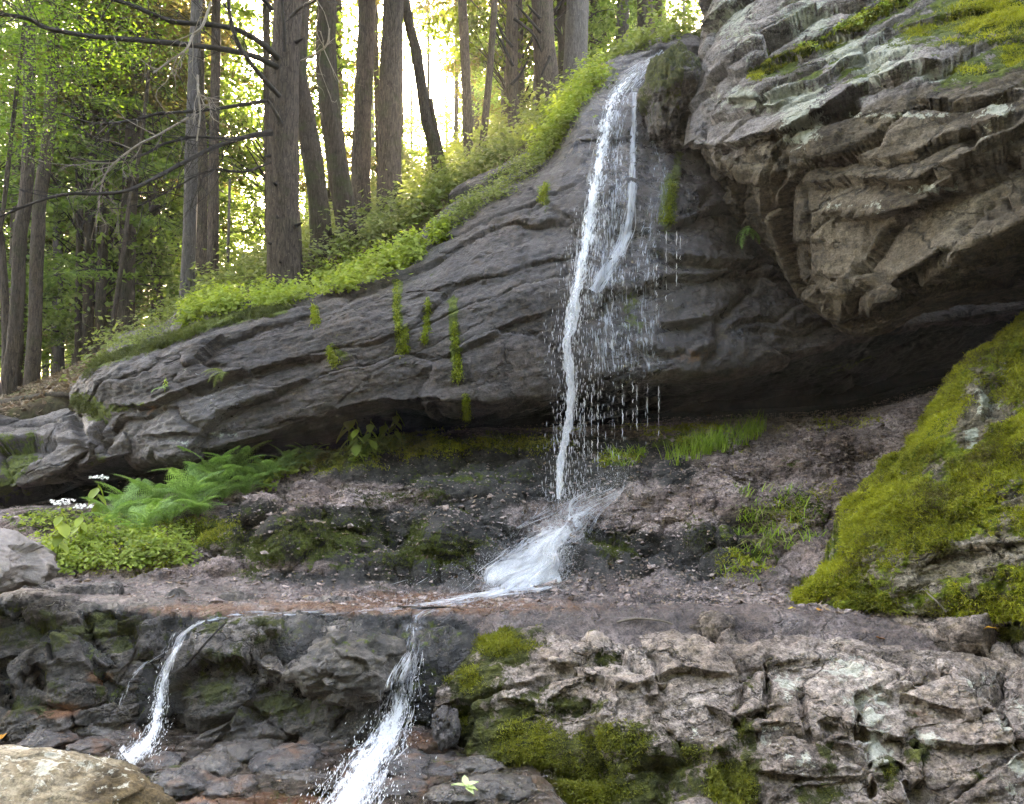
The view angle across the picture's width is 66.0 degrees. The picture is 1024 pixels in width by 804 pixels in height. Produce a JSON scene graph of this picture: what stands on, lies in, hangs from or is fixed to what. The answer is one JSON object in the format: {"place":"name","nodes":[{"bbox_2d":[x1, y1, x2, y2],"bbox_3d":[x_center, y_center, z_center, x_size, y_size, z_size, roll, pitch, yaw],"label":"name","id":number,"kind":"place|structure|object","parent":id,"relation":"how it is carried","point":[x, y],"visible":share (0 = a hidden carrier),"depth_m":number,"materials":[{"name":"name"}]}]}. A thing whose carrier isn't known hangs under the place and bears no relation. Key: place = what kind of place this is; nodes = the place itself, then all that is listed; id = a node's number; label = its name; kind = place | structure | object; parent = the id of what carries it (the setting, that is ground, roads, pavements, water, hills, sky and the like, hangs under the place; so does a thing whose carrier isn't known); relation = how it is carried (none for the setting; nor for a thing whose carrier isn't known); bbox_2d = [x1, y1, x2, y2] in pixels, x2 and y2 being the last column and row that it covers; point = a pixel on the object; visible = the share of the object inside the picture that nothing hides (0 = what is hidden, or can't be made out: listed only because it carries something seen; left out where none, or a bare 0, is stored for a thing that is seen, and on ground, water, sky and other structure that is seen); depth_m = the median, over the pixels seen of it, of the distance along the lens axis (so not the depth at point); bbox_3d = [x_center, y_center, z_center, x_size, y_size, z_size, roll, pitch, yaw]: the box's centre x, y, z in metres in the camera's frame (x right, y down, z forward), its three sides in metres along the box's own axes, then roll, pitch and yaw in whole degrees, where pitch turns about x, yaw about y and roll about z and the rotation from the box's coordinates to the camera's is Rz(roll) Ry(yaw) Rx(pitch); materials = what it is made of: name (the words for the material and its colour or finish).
{"place":"outdoors","nodes":[
{"label":"outdoors","id":0,"kind":"place"},
{"bbox_2d":[64,714,565,803],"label":"stream bed","id":1,"kind":"object","parent":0,"point":[546,793],"visible":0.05,"depth_m":3.68,"materials":[{"name":"stone"}]},
{"bbox_2d":[16,728,78,749],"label":"stream stone","id":2,"kind":"object","parent":1,"relation":"on","point":[45,737],"visible":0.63,"depth_m":3.90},
{"bbox_2d":[0,744,176,803],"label":"loose rock","id":3,"kind":"object","parent":1,"relation":"on","point":[44,775],"visible":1,"depth_m":2.82,"materials":[{"name":"stone"}]},
{"bbox_2d":[65,736,111,755],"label":"stream stone","id":4,"kind":"object","parent":1,"relation":"on","point":[94,745],"visible":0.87,"depth_m":3.85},
{"bbox_2d":[141,750,186,772],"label":"stream stone","id":5,"kind":"object","parent":1,"relation":"on","point":[153,764],"visible":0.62,"depth_m":3.67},
{"bbox_2d":[150,765,217,800],"bbox_3d":[-1.442,1.662,3.433,0.307,0.133,0.218,-1,-3,23],"label":"stream stone","id":6,"kind":"object","parent":1,"relation":"on","point":[182,782],"visible":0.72,"depth_m":3.38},
{"bbox_2d":[181,749,244,777],"bbox_3d":[-1.373,1.700,3.659,0.298,0.146,0.318,0,-3,0],"label":"stream stone","id":7,"kind":"object","parent":1,"relation":"on","point":[223,763],"visible":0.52,"depth_m":3.61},
{"bbox_2d":[192,774,258,799],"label":"stream stone","id":8,"kind":"object","parent":1,"relation":"on","point":[245,785],"visible":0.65,"depth_m":3.40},
{"bbox_2d":[202,737,287,763],"bbox_3d":[-1.307,1.726,3.856,0.434,0.148,0.343,0,-3,0],"label":"stream stone","id":9,"kind":"object","parent":1,"relation":"on","point":[244,751],"visible":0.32,"depth_m":3.81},
{"bbox_2d":[246,743,336,773],"bbox_3d":[-1.068,1.705,3.725,0.439,0.135,0.364,-1,-3,18],"label":"stream stone","id":10,"kind":"object","parent":1,"relation":"on","point":[284,756],"visible":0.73,"depth_m":3.68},
{"bbox_2d":[265,767,342,795],"bbox_3d":[-0.928,1.714,3.539,0.344,0.109,0.266,0,-3,0],"label":"stream stone","id":11,"kind":"object","parent":1,"relation":"on","point":[290,782],"visible":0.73,"depth_m":3.48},
{"bbox_2d":[297,736,357,755],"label":"stream stone","id":12,"kind":"object","parent":1,"relation":"on","point":[334,747],"visible":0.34,"depth_m":3.87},
{"bbox_2d":[359,775,433,803],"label":"stream stone","id":13,"kind":"object","parent":1,"relation":"on","point":[417,788],"visible":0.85,"depth_m":3.37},
{"bbox_2d":[380,753,430,779],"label":"stream stone","id":14,"kind":"object","parent":1,"relation":"on","point":[416,763],"visible":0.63,"depth_m":3.58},
{"bbox_2d":[386,725,449,753],"bbox_3d":[-0.455,1.723,3.925,0.366,0.190,0.436,0,-3,0],"label":"loose rock","id":15,"kind":"object","parent":1,"relation":"on","point":[424,742],"visible":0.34,"depth_m":3.83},
{"bbox_2d":[425,761,458,785],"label":"stream stone","id":16,"kind":"object","parent":1,"relation":"on","point":[438,772],"visible":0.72,"depth_m":3.56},
{"bbox_2d":[431,705,461,751],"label":"loose rock","id":17,"kind":"object","parent":1,"relation":"on","point":[446,727],"visible":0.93,"depth_m":3.79,"materials":[{"name":"stone"}]},
{"bbox_2d":[421,782,478,803],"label":"stream stone","id":18,"kind":"object","parent":1,"relation":"on","point":[443,793],"visible":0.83,"depth_m":3.31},
{"bbox_2d":[447,755,509,779],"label":"stream stone","id":19,"kind":"object","parent":1,"relation":"on","point":[467,767],"visible":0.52,"depth_m":3.62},
{"bbox_2d":[460,770,538,803],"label":"stream stone","id":20,"kind":"object","parent":1,"relation":"on","point":[496,787],"visible":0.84,"depth_m":3.36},
{"bbox_2d":[1,0,702,375],"label":"sky","id":21,"kind":"structure","parent":0,"point":[434,79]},
{"bbox_2d":[0,29,950,500],"bbox_3d":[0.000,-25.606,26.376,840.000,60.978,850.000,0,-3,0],"label":"hill","id":22,"kind":"structure","parent":0,"point":[782,401],"depth_m":9.04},
{"bbox_2d":[0,207,8,376],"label":"slender tree","id":23,"kind":"object","parent":22,"relation":"on","point":[4,294],"visible":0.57,"depth_m":12.26,"materials":[{"name":"brown plant"}]},
{"bbox_2d":[0,25,117,386],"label":"hemlock tree","id":24,"kind":"object","parent":22,"relation":"on","point":[59,320],"visible":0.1,"depth_m":16.34,"materials":[{"name":"green plant"}]},
{"bbox_2d":[0,0,156,331],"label":"beech tree","id":25,"kind":"object","parent":22,"relation":"on","point":[70,295],"visible":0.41,"depth_m":14.94,"materials":[{"name":"green plant"}]},
{"bbox_2d":[0,319,159,490],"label":"leaf litter","id":26,"kind":"object","parent":22,"relation":"on","point":[45,387],"visible":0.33,"depth_m":10.54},
{"bbox_2d":[0,1,181,374],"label":"hemlock tree","id":27,"kind":"object","parent":22,"relation":"on","point":[59,355],"visible":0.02,"depth_m":18.58,"materials":[{"name":"green plant"}]},
{"bbox_2d":[0,7,182,348],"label":"hemlock tree","id":28,"kind":"object","parent":22,"relation":"on","point":[109,313],"visible":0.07,"depth_m":18.43,"materials":[{"name":"green plant"}]},
{"bbox_2d":[0,0,207,363],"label":"hemlock tree","id":29,"kind":"object","parent":22,"relation":"on","point":[77,337],"visible":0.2,"depth_m":16.10,"materials":[{"name":"green plant"}]},
{"bbox_2d":[0,0,208,245],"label":"young beech","id":30,"kind":"object","parent":22,"relation":"on","point":[19,76],"visible":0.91,"depth_m":9.42,"materials":[{"name":"green plant"}]},
{"bbox_2d":[0,0,225,385],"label":"hemlock tree","id":31,"kind":"object","parent":22,"relation":"on","point":[32,365],"visible":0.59,"depth_m":13.10,"materials":[{"name":"brown plant"}]},
{"bbox_2d":[0,0,232,396],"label":"hemlock tree","id":32,"kind":"object","parent":22,"relation":"on","point":[9,374],"visible":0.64,"depth_m":11.30,"materials":[{"name":"brown plant"}]},
{"bbox_2d":[0,0,239,352],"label":"hemlock tree","id":33,"kind":"object","parent":22,"relation":"on","point":[100,296],"visible":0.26,"depth_m":15.14,"materials":[{"name":"green plant"}]},
{"bbox_2d":[0,0,244,356],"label":"beech tree","id":34,"kind":"object","parent":22,"relation":"on","point":[87,246],"visible":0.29,"depth_m":15.37,"materials":[{"name":"green plant"}]},
{"bbox_2d":[0,0,264,337],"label":"hemlock tree","id":35,"kind":"object","parent":22,"relation":"on","point":[127,291],"visible":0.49,"depth_m":15.05,"materials":[{"name":"green plant"}]},
{"bbox_2d":[108,1,156,340],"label":"slender tree","id":36,"kind":"object","parent":22,"relation":"on","point":[120,271],"visible":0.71,"depth_m":13.36,"materials":[{"name":"brown plant"}]},
{"bbox_2d":[42,0,259,321],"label":"hemlock tree","id":37,"kind":"object","parent":22,"relation":"on","point":[157,211],"visible":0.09,"depth_m":18.18,"materials":[{"name":"green plant"}]},
{"bbox_2d":[0,0,368,286],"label":"hemlock tree","id":38,"kind":"object","parent":22,"relation":"on","point":[283,236],"visible":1,"depth_m":8.95,"materials":[{"name":"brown plant"}]},
{"bbox_2d":[178,0,202,306],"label":"birch tree","id":39,"kind":"object","parent":22,"relation":"on","point":[188,256],"visible":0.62,"depth_m":10.11,"materials":[{"name":"grey plant"}]},
{"bbox_2d":[62,36,323,312],"bbox_3d":[-9.117,-5.928,22.023,7.678,9.059,7.190,0,-3,0],"label":"beech tree","id":40,"kind":"object","parent":22,"relation":"on","point":[237,220],"visible":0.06,"depth_m":21.58,"materials":[{"name":"green plant"}]},
{"bbox_2d":[95,0,305,289],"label":"hemlock tree","id":41,"kind":"object","parent":22,"relation":"on","point":[259,50],"visible":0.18,"depth_m":19.72,"materials":[{"name":"green plant"}]},
{"bbox_2d":[195,1,207,290],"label":"hemlock tree","id":42,"kind":"object","parent":22,"relation":"on","point":[201,243],"visible":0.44,"depth_m":13.74,"materials":[{"name":"brown plant"}]},
{"bbox_2d":[206,0,220,282],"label":"hemlock tree","id":43,"kind":"object","parent":22,"relation":"on","point":[213,224],"visible":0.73,"depth_m":12.37,"materials":[{"name":"brown plant"}]},
{"bbox_2d":[208,0,357,230],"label":"beech tree","id":44,"kind":"object","parent":22,"relation":"on","point":[301,198],"visible":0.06,"depth_m":23.13,"materials":[{"name":"green plant"}]},
{"bbox_2d":[158,0,413,192],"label":"beech tree","id":45,"kind":"object","parent":22,"relation":"on","point":[247,127],"visible":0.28,"depth_m":17.36,"materials":[{"name":"green plant"}]},
{"bbox_2d":[299,0,332,264],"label":"leaning tree","id":46,"kind":"object","parent":22,"relation":"on","point":[312,159],"visible":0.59,"depth_m":9.98,"materials":[{"name":"brown plant"}]},
{"bbox_2d":[258,0,406,215],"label":"hemlock tree","id":47,"kind":"object","parent":22,"relation":"on","point":[347,133],"visible":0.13,"depth_m":19.84,"materials":[{"name":"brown plant"}]},
{"bbox_2d":[262,0,411,244],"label":"hemlock tree","id":48,"kind":"object","parent":22,"relation":"on","point":[266,33],"visible":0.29,"depth_m":14.28,"materials":[{"name":"brown plant"}]},
{"bbox_2d":[316,0,366,252],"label":"hemlock tree","id":49,"kind":"object","parent":22,"relation":"on","point":[339,180],"visible":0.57,"depth_m":10.71,"materials":[{"name":"brown plant"}]},
{"bbox_2d":[351,0,375,222],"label":"hemlock tree","id":50,"kind":"object","parent":22,"relation":"on","point":[361,156],"visible":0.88,"depth_m":11.74,"materials":[{"name":"brown plant"}]},
{"bbox_2d":[374,3,378,189],"bbox_3d":[-3.342,-11.122,19.609,0.413,13.001,0.200,0,-3,0],"label":"hemlock tree","id":51,"kind":"object","parent":22,"relation":"on","point":[376,74],"visible":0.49,"depth_m":19.39,"materials":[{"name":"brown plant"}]},
{"bbox_2d":[59,0,702,382],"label":"undergrowth","id":52,"kind":"object","parent":22,"relation":"on","point":[426,186],"visible":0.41,"depth_m":9.89,"materials":[{"name":"green plant"}]},
{"bbox_2d":[376,0,403,217],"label":"hemlock tree","id":53,"kind":"object","parent":22,"relation":"on","point":[389,114],"visible":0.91,"depth_m":11.32,"materials":[{"name":"brown plant"}]},
{"bbox_2d":[345,2,458,159],"bbox_3d":[-5.339,-14.148,38.502,7.521,11.483,7.813,0,-3,0],"label":"beech tree","id":54,"kind":"object","parent":22,"relation":"on","point":[411,95],"visible":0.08,"depth_m":38.81,"materials":[{"name":"green plant"}]},
{"bbox_2d":[403,0,443,174],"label":"broken tree","id":55,"kind":"object","parent":22,"relation":"on","point":[432,142],"visible":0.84,"depth_m":14.45,"materials":[{"name":"brown plant"}]},
{"bbox_2d":[371,52,493,160],"bbox_3d":[-2.952,-9.627,27.452,5.212,4.804,5.522,0,-3,0],"label":"beech tree","id":56,"kind":"object","parent":22,"relation":"on","point":[450,121],"visible":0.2,"depth_m":27.22,"materials":[{"name":"green plant"}]},
{"bbox_2d":[416,1,501,146],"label":"hemlock tree","id":57,"kind":"object","parent":22,"relation":"on","point":[475,115],"visible":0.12,"depth_m":35.76,"materials":[{"name":"green plant"}]},
{"bbox_2d":[458,0,472,176],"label":"slender tree","id":58,"kind":"object","parent":22,"relation":"on","point":[467,122],"visible":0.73,"depth_m":13.45,"materials":[{"name":"brown plant"}]},
{"bbox_2d":[412,0,557,124],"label":"hemlock tree","id":59,"kind":"object","parent":22,"relation":"on","point":[426,9],"visible":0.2,"depth_m":21.79,"materials":[{"name":"plant"}]},
{"bbox_2d":[478,0,497,152],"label":"slender tree","id":60,"kind":"object","parent":22,"relation":"on","point":[490,67],"visible":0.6,"depth_m":13.27,"materials":[{"name":"brown plant"}]},
{"bbox_2d":[414,0,605,122],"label":"beech tree","id":61,"kind":"object","parent":22,"relation":"on","point":[501,88],"visible":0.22,"depth_m":20.16,"materials":[{"name":"green plant"}]},
{"bbox_2d":[413,0,610,116],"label":"beech tree","id":62,"kind":"object","parent":22,"relation":"on","point":[523,50],"visible":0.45,"depth_m":17.25,"materials":[{"name":"green plant"}]},
{"bbox_2d":[496,0,541,136],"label":"slender tree","id":63,"kind":"object","parent":22,"relation":"on","point":[510,49],"visible":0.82,"depth_m":14.23,"materials":[{"name":"brown plant"}]},
{"bbox_2d":[516,0,560,120],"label":"oak tree","id":64,"kind":"object","parent":22,"relation":"on","point":[545,59],"visible":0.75,"depth_m":14.18,"materials":[{"name":"brown plant"}]},
{"bbox_2d":[449,0,655,86],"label":"beech tree","id":65,"kind":"object","parent":22,"relation":"on","point":[560,21],"visible":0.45,"depth_m":17.49,"materials":[{"name":"green plant"}]},
{"bbox_2d":[428,0,690,105],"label":"beech tree","id":66,"kind":"object","parent":22,"relation":"on","point":[555,8],"visible":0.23,"depth_m":17.08,"materials":[{"name":"green plant"}]},
{"bbox_2d":[517,46,618,164],"bbox_3d":[1.071,-4.478,11.772,1.128,4.268,7.495,0,-3,8],"label":"herb cover","id":67,"kind":"object","parent":22,"relation":"on","point":[557,127],"visible":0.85,"depth_m":8.45,"materials":[{"name":"green plant"}]},
{"bbox_2d":[561,0,588,89],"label":"oak tree","id":68,"kind":"object","parent":22,"relation":"on","point":[576,28],"visible":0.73,"depth_m":15.20,"materials":[{"name":"grey plant"}]},
{"bbox_2d":[684,0,1023,336],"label":"overhanging boulder","id":69,"kind":"object","parent":22,"relation":"on","point":[870,179],"visible":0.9,"depth_m":6.00,"materials":[{"name":"stone"}]},
{"bbox_2d":[726,0,1023,80],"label":"moss","id":70,"kind":"object","parent":69,"relation":"on","point":[1011,14],"visible":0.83,"depth_m":6.29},
{"bbox_2d":[0,376,1022,729],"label":"ground","id":71,"kind":"structure","parent":0,"point":[440,642],"depth_m":5.66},
{"bbox_2d":[47,498,74,560],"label":"flowering plant","id":72,"kind":"object","parent":71,"relation":"on","point":[62,528],"visible":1,"depth_m":4.62,"materials":[{"name":"green plant"}]},
{"bbox_2d":[0,408,155,505],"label":"rock block","id":73,"kind":"object","parent":71,"relation":"on","point":[53,454],"visible":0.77,"depth_m":7.70,"materials":[{"name":"stone"}]},
{"bbox_2d":[0,580,190,744],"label":"rock step","id":74,"kind":"object","parent":71,"relation":"on","point":[72,696],"visible":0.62,"depth_m":4.22,"materials":[{"name":"stone"}]},
{"bbox_2d":[0,528,60,593],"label":"loose rock","id":75,"kind":"object","parent":74,"relation":"on","point":[25,560],"visible":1,"depth_m":4.37,"materials":[{"name":"grey stone"}]},
{"bbox_2d":[27,506,202,574],"bbox_3d":[-3.013,1.035,6.054,1.236,0.409,1.502,1,-3,-22],"label":"herb cover","id":76,"kind":"object","parent":71,"relation":"on","point":[74,558],"visible":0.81,"depth_m":5.67,"materials":[{"name":"green plant"}]},
{"bbox_2d":[79,488,154,526],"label":"fern","id":77,"kind":"object","parent":71,"relation":"on","point":[115,511],"visible":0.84,"depth_m":6.35,"materials":[{"name":"green plant"}]},
{"bbox_2d":[92,495,184,531],"bbox_3d":[-2.845,0.877,6.077,0.519,0.325,0.575,-1,-3,17],"label":"fern","id":78,"kind":"object","parent":71,"relation":"on","point":[156,506],"visible":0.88,"depth_m":6.06,"materials":[{"name":"green plant"}]},
{"bbox_2d":[153,462,224,504],"bbox_3d":[-2.694,0.698,6.644,0.563,0.392,0.719,2,-4,-35],"label":"fern","id":79,"kind":"object","parent":71,"relation":"on","point":[192,481],"visible":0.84,"depth_m":6.54,"materials":[{"name":"green plant"}]},
{"bbox_2d":[168,480,228,516],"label":"fern","id":80,"kind":"object","parent":71,"relation":"on","point":[198,510],"visible":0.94,"depth_m":6.48,"materials":[{"name":"green plant"}]},
{"bbox_2d":[179,463,273,501],"bbox_3d":[-2.516,0.669,6.761,0.699,0.379,0.608,-2,-3,30],"label":"fern","id":81,"kind":"object","parent":71,"relation":"on","point":[227,491],"visible":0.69,"depth_m":6.74,"materials":[{"name":"green plant"}]},
{"bbox_2d":[153,591,382,752],"bbox_3d":[-1.369,1.615,4.474,1.506,0.930,1.323,0,-3,0],"label":"rock step","id":82,"kind":"object","parent":71,"relation":"on","point":[232,699],"visible":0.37,"depth_m":4.09,"materials":[{"name":"stone"}]},
{"bbox_2d":[282,630,411,710],"bbox_3d":[-0.843,1.369,4.066,0.586,0.393,0.471,-1,-3,25],"label":"loose rock","id":83,"kind":"object","parent":82,"relation":"on","point":[349,670],"visible":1,"depth_m":3.92,"materials":[{"name":"stone"}]},
{"bbox_2d":[253,431,410,492],"bbox_3d":[-1.797,0.590,8.185,1.468,0.565,2.424,0,-3,-9],"label":"herb cover","id":84,"kind":"object","parent":71,"relation":"on","point":[294,469],"visible":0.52,"depth_m":7.32,"materials":[{"name":"green plant"}]},
{"bbox_2d":[212,50,680,634],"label":"waterfall","id":85,"kind":"structure","parent":71,"relation":"on","point":[538,562],"depth_m":6.80,"materials":[{"name":"white liquid"}]},
{"bbox_2d":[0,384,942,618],"bbox_3d":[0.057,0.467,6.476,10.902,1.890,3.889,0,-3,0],"label":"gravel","id":86,"kind":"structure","parent":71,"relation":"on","point":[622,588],"depth_m":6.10,"materials":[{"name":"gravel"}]},
{"bbox_2d":[77,413,898,580],"bbox_3d":[0.026,1.672,7.013,7.015,3.207,4.505,0,-3,0],"label":"moss","id":87,"kind":"object","parent":71,"relation":"on","point":[430,438],"visible":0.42,"depth_m":7.18,"materials":[{"name":"plant"}]},
{"bbox_2d":[217,454,777,621],"bbox_3d":[-1.458,1.616,6.329,10.182,2.763,3.203,-1,-3,15],"label":"moss","id":88,"kind":"object","parent":71,"relation":"on","point":[412,530],"visible":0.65,"depth_m":5.63,"materials":[{"name":"plant"}]},
{"bbox_2d":[69,32,1023,477],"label":"rock slab","id":89,"kind":"object","parent":71,"relation":"on","point":[729,320],"visible":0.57,"depth_m":7.24,"materials":[{"name":"stone"}]},
{"bbox_2d":[68,302,294,417],"bbox_3d":[-3.514,-0.443,7.872,2.952,1.242,1.133,-1,-3,24],"label":"moss","id":90,"kind":"object","parent":89,"relation":"on","point":[254,312],"visible":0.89,"depth_m":7.62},
{"bbox_2d":[104,302,214,352],"bbox_3d":[-3.800,-0.805,8.493,1.560,0.690,1.271,0,-3,0],"label":"herb cover","id":91,"kind":"object","parent":90,"relation":"on","point":[132,337],"visible":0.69,"depth_m":8.37,"materials":[{"name":"green plant"}]},
{"bbox_2d":[166,211,457,327],"bbox_3d":[-2.270,-1.367,8.666,3.821,1.254,2.191,-1,-3,18],"label":"herb cover","id":92,"kind":"object","parent":89,"relation":"on","point":[411,249],"visible":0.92,"depth_m":7.97,"materials":[{"name":"green plant"}]},
{"bbox_2d":[426,135,554,238],"bbox_3d":[-0.168,-2.310,8.332,1.447,1.408,1.177,0,-3,0],"label":"herb cover","id":93,"kind":"object","parent":89,"relation":"on","point":[463,205],"visible":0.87,"depth_m":8.14,"materials":[{"name":"green plant"}]},
{"bbox_2d":[637,40,701,151],"bbox_3d":[1.610,-3.094,8.119,0.655,1.032,1.253,0,-3,0],"label":"boulder","id":94,"kind":"object","parent":89,"relation":"on","point":[667,92],"visible":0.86,"depth_m":7.76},
{"bbox_2d":[653,410,766,465],"bbox_3d":[1.856,0.298,7.147,1.464,0.534,0.560,2,-3,-31],"label":"grass tuft","id":95,"kind":"object","parent":71,"relation":"on","point":[748,432],"visible":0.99,"depth_m":7.05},
{"bbox_2d":[433,599,1023,803],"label":"rock outcrop","id":96,"kind":"object","parent":71,"relation":"on","point":[847,721],"visible":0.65,"depth_m":3.69,"materials":[{"name":"stone"}]},
{"bbox_2d":[441,623,1023,803],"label":"moss","id":97,"kind":"object","parent":96,"relation":"on","point":[718,779],"visible":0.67,"depth_m":3.61,"materials":[{"name":"plant"}]},
{"bbox_2d":[799,320,1023,617],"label":"mossy boulder","id":98,"kind":"object","parent":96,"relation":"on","point":[969,559],"visible":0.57,"depth_m":4.53,"materials":[{"name":"plant"}]},
{"bbox_2d":[785,307,1023,627],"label":"moss","id":99,"kind":"object","parent":98,"relation":"on","point":[865,516],"visible":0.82,"depth_m":4.80,"materials":[{"name":"plant"}]},
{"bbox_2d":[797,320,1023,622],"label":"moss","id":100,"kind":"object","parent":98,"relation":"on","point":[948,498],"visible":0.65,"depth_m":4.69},
{"bbox_2d":[729,481,827,549],"bbox_3d":[1.974,0.843,5.954,0.732,0.471,0.676,0,-3,0],"label":"grass tuft","id":101,"kind":"object","parent":71,"relation":"on","point":[770,532],"visible":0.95,"depth_m":5.93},
{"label":"water","id":102,"kind":"structure","parent":0,"visible":0},
{"bbox_2d":[89,642,182,764],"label":"cascade","id":103,"kind":"object","parent":102,"relation":"on","point":[137,749],"visible":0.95,"depth_m":3.87,"materials":[{"name":"white liquid"}]},
{"bbox_2d":[300,659,436,803],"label":"cascade","id":104,"kind":"object","parent":102,"relation":"on","point":[389,729],"visible":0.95,"depth_m":3.58,"materials":[{"name":"white liquid"}]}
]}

